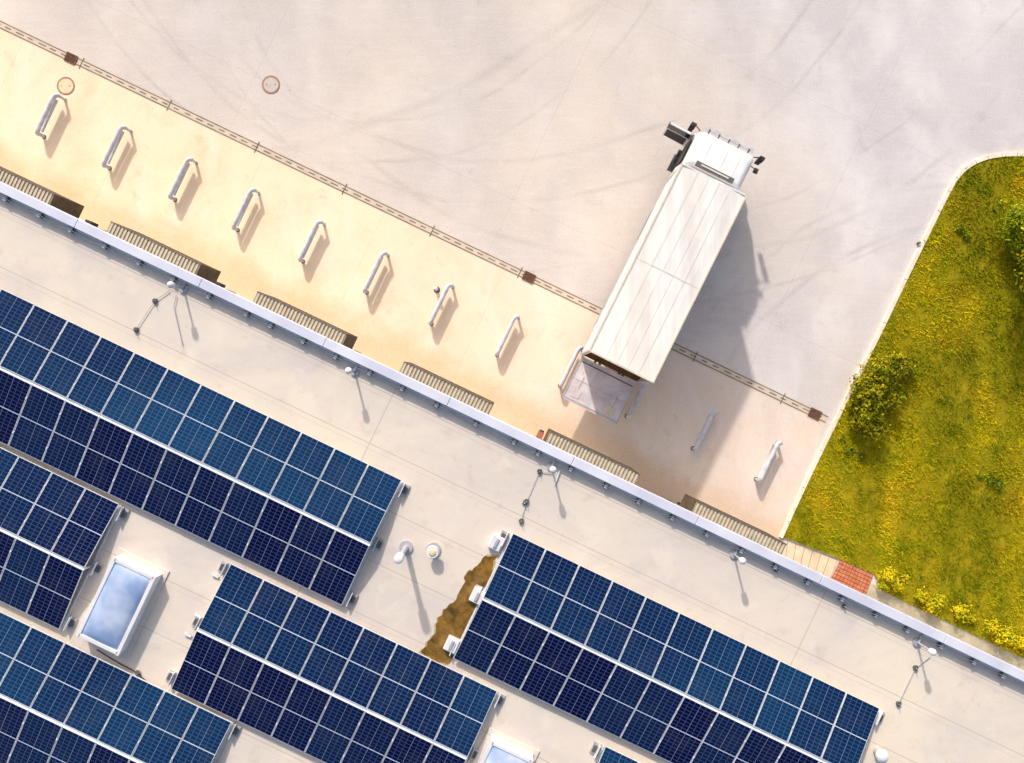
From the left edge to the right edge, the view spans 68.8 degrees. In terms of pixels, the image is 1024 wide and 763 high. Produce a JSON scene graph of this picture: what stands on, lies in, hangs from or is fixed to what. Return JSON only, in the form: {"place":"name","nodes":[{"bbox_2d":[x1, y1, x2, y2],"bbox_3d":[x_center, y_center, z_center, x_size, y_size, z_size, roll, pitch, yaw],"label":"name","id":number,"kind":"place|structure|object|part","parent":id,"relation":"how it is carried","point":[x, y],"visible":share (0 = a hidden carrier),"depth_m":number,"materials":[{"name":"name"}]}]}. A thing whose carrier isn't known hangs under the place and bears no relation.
{"place":"outdoors","nodes":[
{"label":"outdoors","id":0,"kind":"place"},
{"bbox_2d":[0,447,129,630],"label":"solar panel array","id":1,"kind":"object","parent":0,"point":[39,576],"visible":1,"depth_m":21.67,"materials":[{"name":"glass"}]},
{"bbox_2d":[76,547,169,656],"bbox_3d":[-11.424,6.491,21.710,1.660,0.580,2.800,26,90,0],"label":"skylight","id":2,"kind":"object","parent":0,"point":[122,603],"visible":1,"depth_m":21.54,"materials":[{"name":"blue glass"}]},
{"bbox_2d":[167,281,187,292],"bbox_3d":[-9.562,-2.893,21.530,0.255,0.940,0.626,34,90,0],"label":"roof mast lamp","id":3,"kind":"object","parent":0,"point":[181,287],"visible":0.98,"depth_m":21.87,"materials":[{"name":"white metal"}]},
{"bbox_2d":[0,288,409,606],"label":"solar panel array","id":4,"kind":"object","parent":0,"point":[68,424],"visible":1,"depth_m":21.66,"materials":[{"name":"glass"}]},
{"bbox_2d":[345,363,358,375],"bbox_3d":[-4.526,-0.459,21.530,0.255,0.940,0.626,34,90,0],"label":"roof mast lamp","id":5,"kind":"object","parent":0,"point":[352,371],"visible":0.99,"depth_m":21.88,"materials":[{"name":"white metal"}]},
{"bbox_2d":[0,29,824,538],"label":"loading apron","id":6,"kind":"object","parent":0,"point":[650,441],"visible":0.75,"depth_m":30.00,"materials":[{"name":"concrete"}]},
{"bbox_2d":[35,93,66,138],"bbox_3d":[-18.411,-10.588,29.711,0.277,0.578,1.879,29,90,0],"label":"wheel guide rail","id":7,"kind":"object","parent":6,"relation":"on","point":[46,114],"visible":1,"depth_m":29.50,"materials":[{"name":"metal"}]},
{"bbox_2d":[57,77,74,94],"bbox_3d":[-17.911,-11.866,29.982,0.720,0.008,0.720,0,90,0],"label":"manhole cover","id":8,"kind":"object","parent":6,"relation":"in","point":[66,86],"visible":1,"depth_m":29.99,"materials":[{"name":"concrete"}]},
{"bbox_2d":[101,125,132,170],"bbox_3d":[-15.775,-9.322,29.706,0.277,0.588,1.879,29,90,0],"label":"wheel guide rail","id":9,"kind":"object","parent":6,"relation":"on","point":[113,146],"visible":1,"depth_m":29.48,"materials":[{"name":"metal"}]},
{"bbox_2d":[168,157,197,201],"bbox_3d":[-13.153,-8.062,29.715,0.277,0.570,1.879,29,90,0],"label":"wheel guide rail","id":10,"kind":"object","parent":6,"relation":"on","point":[180,176],"visible":1,"depth_m":29.48,"materials":[{"name":"metal"}]},
{"bbox_2d":[231,188,260,231],"bbox_3d":[-10.640,-6.845,29.702,0.277,0.596,1.879,29,90,0],"label":"wheel guide rail","id":11,"kind":"object","parent":6,"relation":"on","point":[242,209],"visible":1,"depth_m":29.45,"materials":[{"name":"metal"}]},
{"bbox_2d":[298,220,325,263],"bbox_3d":[-8.019,-5.586,29.716,0.277,0.568,1.879,29,90,0],"label":"wheel guide rail","id":12,"kind":"object","parent":6,"relation":"on","point":[308,242],"visible":1,"depth_m":29.46,"materials":[{"name":"metal"}]},
{"bbox_2d":[362,251,389,294],"bbox_3d":[-5.458,-4.344,29.700,0.277,0.601,1.879,29,90,0],"label":"wheel guide rail","id":13,"kind":"object","parent":6,"relation":"on","point":[373,272],"visible":1,"depth_m":29.43,"materials":[{"name":"metal"}]},
{"bbox_2d":[0,20,828,422],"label":"drainage channel","id":14,"kind":"object","parent":6,"relation":"on","point":[384,208],"visible":0.9,"depth_m":29.99,"materials":[{"name":"concrete"}]},
{"bbox_2d":[63,51,77,64],"bbox_3d":[-17.699,-12.970,29.977,0.490,0.033,0.380,26,90,0],"label":"drain grate","id":15,"kind":"object","parent":14,"relation":"on","point":[69,57],"visible":1,"depth_m":29.97,"materials":[{"name":"metal"}]},
{"bbox_2d":[428,283,453,325],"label":"wheel guide rail","id":16,"kind":"object","parent":6,"relation":"on","point":[439,303],"visible":1,"depth_m":29.45,"materials":[{"name":"metal"}]},
{"bbox_2d":[495,314,519,356],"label":"wheel guide rail","id":17,"kind":"object","parent":6,"relation":"on","point":[506,333],"visible":1,"depth_m":29.45,"materials":[{"name":"metal"}]},
{"bbox_2d":[558,346,583,387],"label":"wheel guide rail","id":18,"kind":"object","parent":6,"relation":"on","point":[569,366],"visible":0.97,"depth_m":29.45,"materials":[{"name":"metal"}]},
{"bbox_2d":[625,383,646,418],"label":"wheel guide rail","id":19,"kind":"object","parent":6,"relation":"on","point":[635,401],"visible":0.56,"depth_m":29.43,"materials":[{"name":"metal"}]},
{"bbox_2d":[691,409,718,450],"bbox_3d":[7.634,1.919,29.697,0.277,0.605,1.879,29,90,0],"label":"wheel guide rail","id":20,"kind":"object","parent":6,"relation":"on","point":[703,432],"visible":1,"depth_m":29.42,"materials":[{"name":"metal"}]},
{"bbox_2d":[754,441,782,482],"bbox_3d":[10.167,3.159,29.709,0.277,0.582,1.879,29,90,0],"label":"wheel guide rail","id":21,"kind":"object","parent":6,"relation":"on","point":[768,461],"visible":1,"depth_m":29.45,"materials":[{"name":"metal"}]},
{"bbox_2d":[434,286,439,292],"bbox_3d":[-3.016,-3.684,29.750,0.254,0.500,0.260,0,90,0],"label":"bollard","id":22,"kind":"object","parent":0,"point":[436,289],"visible":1,"depth_m":29.97,"materials":[{"name":"metal"}]},
{"bbox_2d":[0,0,1023,589],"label":"concrete yard","id":23,"kind":"structure","parent":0,"point":[524,136],"depth_m":30.00,"materials":[{"name":"grey concrete"}]},
{"bbox_2d":[262,76,279,92],"bbox_3d":[-9.677,-11.919,29.982,0.720,0.008,0.720,0,90,0],"label":"manhole cover","id":24,"kind":"object","parent":23,"relation":"on","point":[270,84],"visible":1,"depth_m":29.99,"materials":[{"name":"concrete"}]},
{"bbox_2d":[562,121,764,423],"bbox_3d":[5.179,-4.116,27.983,3.738,4.035,11.368,26,90,0],"label":"delivery truck","id":25,"kind":"object","parent":23,"relation":"on","point":[683,234],"visible":1,"depth_m":26.00,"materials":[{"name":"metal"}]},
{"bbox_3d":[6.276,-9.389,28.295,1.000,1.310,0.140,28,90,0],"label":"open door","id":26,"kind":"part","parent":25,"relation":"part of","materials":[{"name":"paint"}]},
{"bbox_2d":[831,560,872,594],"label":"brick paving","id":27,"kind":"structure","parent":23,"relation":"on","point":[852,577],"depth_m":29.93,"materials":[{"name":"brick"}]},
{"bbox_2d":[779,152,1023,538],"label":"kerb","id":28,"kind":"structure","parent":23,"relation":"on","point":[875,341],"depth_m":29.90,"materials":[{"name":"concrete"}]},
{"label":"walls","id":29,"kind":"object","parent":23,"relation":"on","visible":0},
{"bbox_2d":[0,166,105,231],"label":"dock shelter","id":30,"kind":"object","parent":29,"relation":"attached to","point":[40,192],"visible":0.65,"depth_m":25.48,"materials":[{"name":"fabric"}]},
{"bbox_2d":[106,221,235,293],"bbox_3d":[-12.278,-4.440,27.567,3.390,4.265,0.660,26,90,0],"label":"dock shelter","id":31,"kind":"object","parent":29,"relation":"attached to","point":[170,255],"visible":0.66,"depth_m":25.48,"materials":[{"name":"fabric"}]},
{"bbox_2d":[253,291,359,352],"bbox_3d":[-7.285,-2.053,27.567,3.390,4.265,0.660,26,90,0],"label":"dock shelter","id":32,"kind":"object","parent":29,"relation":"attached to","point":[308,321],"visible":0.59,"depth_m":25.48,"materials":[{"name":"metal"}]},
{"bbox_2d":[399,361,493,414],"bbox_3d":[-2.291,0.335,27.567,3.390,4.265,0.660,26,90,0],"label":"dock shelter","id":33,"kind":"object","parent":29,"relation":"attached to","point":[447,387],"visible":0.6,"depth_m":25.48,"materials":[{"name":"fabric"}]},
{"bbox_2d":[0,195,1023,762],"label":"roof","id":34,"kind":"structure","parent":29,"relation":"on","point":[468,493],"depth_m":22.00,"materials":[{"name":"concrete"}]},
{"bbox_2d":[0,611,241,762],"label":"solar panel array","id":35,"kind":"object","parent":34,"relation":"on","point":[42,722],"visible":1,"depth_m":21.66,"materials":[{"name":"glass"}]},
{"bbox_2d":[97,649,145,680],"bbox_3d":[-11.265,8.417,21.950,2.167,0.175,0.256,35,90,0],"label":"cable","id":36,"kind":"object","parent":34,"relation":"on","point":[137,672],"visible":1,"depth_m":21.96,"materials":[{"name":"rubber"}]},
{"bbox_2d":[133,290,169,332],"bbox_3d":[-10.640,-2.121,21.900,0.231,0.200,1.601,39,90,0],"label":"lightning conductor","id":37,"kind":"object","parent":34,"relation":"on","point":[136,329],"visible":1,"depth_m":21.94,"materials":[{"name":"metal"}]},
{"bbox_2d":[165,560,505,762],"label":"solar panel array","id":38,"kind":"object","parent":34,"relation":"on","point":[356,691],"visible":1,"depth_m":21.66,"materials":[{"name":"glass"}]},
{"bbox_2d":[173,295,559,484],"bbox_3d":[-4.479,0.643,21.956,12.467,0.048,1.292,25,90,0],"label":"cable","id":39,"kind":"object","parent":34,"relation":"on","point":[182,345],"visible":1,"depth_m":21.95,"materials":[{"name":"metal"}]},
{"bbox_2d":[394,540,412,563],"bbox_3d":[-3.115,4.875,21.220,0.394,1.560,0.400,0,90,0],"label":"vent pipe","id":40,"kind":"object","parent":34,"relation":"on","point":[405,546],"visible":1,"depth_m":21.55,"materials":[{"name":"metal"}]},
{"bbox_2d":[426,542,440,557],"bbox_3d":[-2.308,4.952,21.800,0.433,0.400,0.440,0,90,0],"label":"vent pipe","id":41,"kind":"object","parent":34,"relation":"on","point":[433,549],"visible":1,"depth_m":21.64,"materials":[{"name":"metal"}]},
{"bbox_2d":[443,634,459,653],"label":"ballast block","id":42,"kind":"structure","parent":34,"relation":"on","point":[451,641],"depth_m":21.82,"materials":[{"name":"white metal"}]},
{"bbox_2d":[418,555,497,664],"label":"rusty puddle","id":43,"kind":"object","parent":34,"relation":"on","point":[453,619],"visible":0.93,"depth_m":21.99,"materials":[{"name":"brown liquid"}]},
{"bbox_2d":[469,586,485,604],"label":"ballast block","id":44,"kind":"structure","parent":34,"relation":"on","point":[475,596],"depth_m":21.82,"materials":[{"name":"white concrete"}]},
{"bbox_2d":[488,533,504,551],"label":"ballast block","id":45,"kind":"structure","parent":34,"relation":"on","point":[496,542],"depth_m":21.82,"materials":[{"name":"white concrete"}]},
{"bbox_2d":[472,727,539,762],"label":"skylight","id":46,"kind":"object","parent":34,"relation":"on","point":[496,746],"visible":1,"depth_m":21.67,"materials":[{"name":"white metal"}]},
{"bbox_2d":[0,195,1023,686],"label":"lightning conductor","id":47,"kind":"object","parent":34,"relation":"on","point":[538,453],"visible":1,"depth_m":21.84,"materials":[{"name":"grey metal"}]},
{"bbox_2d":[589,741,640,762],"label":"solar panel array","id":48,"kind":"object","parent":34,"relation":"on","point":[609,755],"visible":1,"depth_m":21.79,"materials":[{"name":"glass"}]},
{"bbox_2d":[449,530,884,762],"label":"solar panel array","id":49,"kind":"object","parent":34,"relation":"on","point":[798,713],"visible":1,"depth_m":21.66,"materials":[{"name":"glass"}]},
{"bbox_2d":[873,747,888,762],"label":"vent pipe","id":50,"kind":"object","parent":34,"relation":"on","point":[881,755],"visible":1,"depth_m":21.64,"materials":[{"name":"metal"}]},
{"bbox_2d":[896,656,930,706],"bbox_3d":[11.732,8.754,21.900,0.272,0.200,1.768,32,90,0],"label":"lightning conductor","id":51,"kind":"object","parent":34,"relation":"on","point":[915,668],"visible":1,"depth_m":21.95,"materials":[{"name":"metal"}]},
{"bbox_2d":[536,429,543,439],"bbox_3d":[0.967,1.842,25.800,0.200,0.350,0.350,26,90,0],"label":"dock signal lamp","id":52,"kind":"object","parent":29,"relation":"attached to","point":[540,434],"visible":0.9,"depth_m":25.62,"materials":[{"name":"plastic"}]},
{"bbox_2d":[541,428,639,483],"bbox_3d":[2.703,2.722,27.567,3.390,4.265,0.660,26,90,0],"label":"dock shelter","id":53,"kind":"object","parent":29,"relation":"attached to","point":[591,456],"visible":0.56,"depth_m":25.48,"materials":[{"name":"metal"}]},
{"bbox_2d":[667,494,786,554],"bbox_3d":[7.697,5.109,27.567,3.390,4.265,0.660,26,90,0],"label":"dock shelter","id":54,"kind":"object","parent":29,"relation":"attached to","point":[730,522],"visible":0.62,"depth_m":25.48,"materials":[{"name":"fabric"}]},
{"bbox_2d":[0,181,1023,683],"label":"parapet coping","id":55,"kind":"object","parent":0,"point":[510,431],"visible":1,"depth_m":21.70,"materials":[{"name":"metal"}]},
{"bbox_2d":[522,271,535,283],"bbox_3d":[0.682,-4.183,29.977,0.490,0.033,0.380,26,90,0],"label":"drain grate","id":56,"kind":"object","parent":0,"point":[529,277],"visible":1,"depth_m":29.97,"materials":[{"name":"metal"}]},
{"bbox_2d":[519,469,551,523],"bbox_3d":[0.554,3.341,21.900,0.417,0.200,1.752,30,90,0],"label":"lightning conductor","id":57,"kind":"object","parent":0,"point":[539,471],"visible":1,"depth_m":21.93,"materials":[{"name":"metal"}]},
{"bbox_2d":[547,458,556,472],"bbox_3d":[1.265,2.345,21.530,0.255,0.940,0.626,34,90,0],"label":"roof mast lamp","id":58,"kind":"object","parent":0,"point":[551,466],"visible":1,"depth_m":21.88,"materials":[{"name":"white metal"}]},
{"bbox_2d":[729,545,745,564],"bbox_3d":[6.632,4.927,21.530,0.255,0.940,0.626,34,90,0],"label":"roof mast lamp","id":59,"kind":"object","parent":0,"point":[733,554],"visible":1,"depth_m":21.88,"materials":[{"name":"white metal"}]},
{"bbox_2d":[779,538,836,577],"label":"paved path","id":60,"kind":"structure","parent":0,"point":[817,562],"depth_m":29.97,"materials":[{"name":"beige concrete"}]},
{"bbox_2d":[808,407,821,420],"bbox_3d":[12.154,1.301,29.977,0.490,0.033,0.380,26,90,0],"label":"drain grate","id":61,"kind":"object","parent":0,"point":[814,413],"visible":1,"depth_m":29.97,"materials":[{"name":"metal"}]},
{"bbox_2d":[783,155,1023,657],"bbox_3d":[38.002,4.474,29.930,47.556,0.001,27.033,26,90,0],"label":"grass bank","id":62,"kind":"structure","parent":0,"point":[920,313],"depth_m":29.93,"materials":[{"name":"green plant"}]},
{"bbox_2d":[837,435,865,461],"bbox_3d":[13.540,2.746,29.810,1.446,0.335,0.645,41,90,0],"label":"weed clump","id":63,"kind":"object","parent":62,"relation":"on","point":[848,451],"visible":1,"depth_m":29.83,"materials":[{"name":"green plant"}]},
{"bbox_2d":[845,350,922,447],"bbox_3d":[14.295,0.558,29.210,2.659,1.536,3.971,22,90,0],"label":"shrub","id":64,"kind":"object","parent":62,"relation":"on","point":[869,389],"visible":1,"depth_m":29.10,"materials":[{"name":"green plant"}]},
{"bbox_2d":[875,566,910,593],"bbox_3d":[15.078,7.940,29.594,1.452,0.762,1.225,32,90,0],"label":"yellow shrub","id":65,"kind":"object","parent":62,"relation":"on","point":[887,574],"visible":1,"depth_m":29.60,"materials":[{"name":"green plant"}]},
{"bbox_2d":[912,586,948,617],"bbox_3d":[16.607,8.739,29.632,1.404,0.680,1.042,28,90,0],"label":"yellow shrub","id":66,"kind":"object","parent":62,"relation":"on","point":[939,603],"visible":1,"depth_m":29.62,"materials":[{"name":"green plant"}]},
{"bbox_2d":[954,223,971,240],"bbox_3d":[18.045,-5.978,29.822,0.477,0.302,0.797,-40,90,0],"label":"weed clump","id":67,"kind":"object","parent":62,"relation":"on","point":[966,234],"visible":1,"depth_m":29.83,"materials":[{"name":"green plant"}]},
{"bbox_2d":[950,602,979,623],"bbox_3d":[18.080,9.235,29.680,1.178,0.585,0.886,0,90,0],"label":"yellow shrub","id":68,"kind":"object","parent":62,"relation":"on","point":[962,611],"visible":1,"depth_m":29.65,"materials":[{"name":"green plant"}]},
{"bbox_2d":[975,471,1005,492],"bbox_3d":[19.154,3.908,29.802,1.291,0.353,0.599,32,90,0],"label":"weed clump","id":69,"kind":"object","parent":62,"relation":"on","point":[987,477],"visible":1,"depth_m":29.82,"materials":[{"name":"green plant"}]},
{"bbox_2d":[983,618,1023,651],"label":"yellow shrub","id":70,"kind":"object","parent":62,"relation":"on","point":[1005,637],"visible":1,"depth_m":29.59,"materials":[{"name":"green plant"}]},
{"bbox_2d":[990,198,1023,262],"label":"shrub","id":71,"kind":"object","parent":62,"relation":"on","point":[1016,222],"visible":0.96,"depth_m":29.01,"materials":[{"name":"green plant"}]},
{"bbox_2d":[1013,227,1023,292],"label":"shrub","id":72,"kind":"object","parent":62,"relation":"on","point":[1021,272],"visible":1,"depth_m":28.33,"materials":[{"name":"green plant"}]},
{"bbox_2d":[912,633,936,655],"bbox_3d":[12.018,7.509,21.530,0.255,0.940,0.626,34,90,0],"label":"roof mast lamp","id":73,"kind":"object","parent":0,"point":[916,642],"visible":1,"depth_m":21.88,"materials":[{"name":"white metal"}]},
{"bbox_2d":[866,584,1023,669],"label":"pavement","id":74,"kind":"structure","parent":0,"point":[950,629],"depth_m":29.97,"materials":[{"name":"beige concrete"}]}
]}

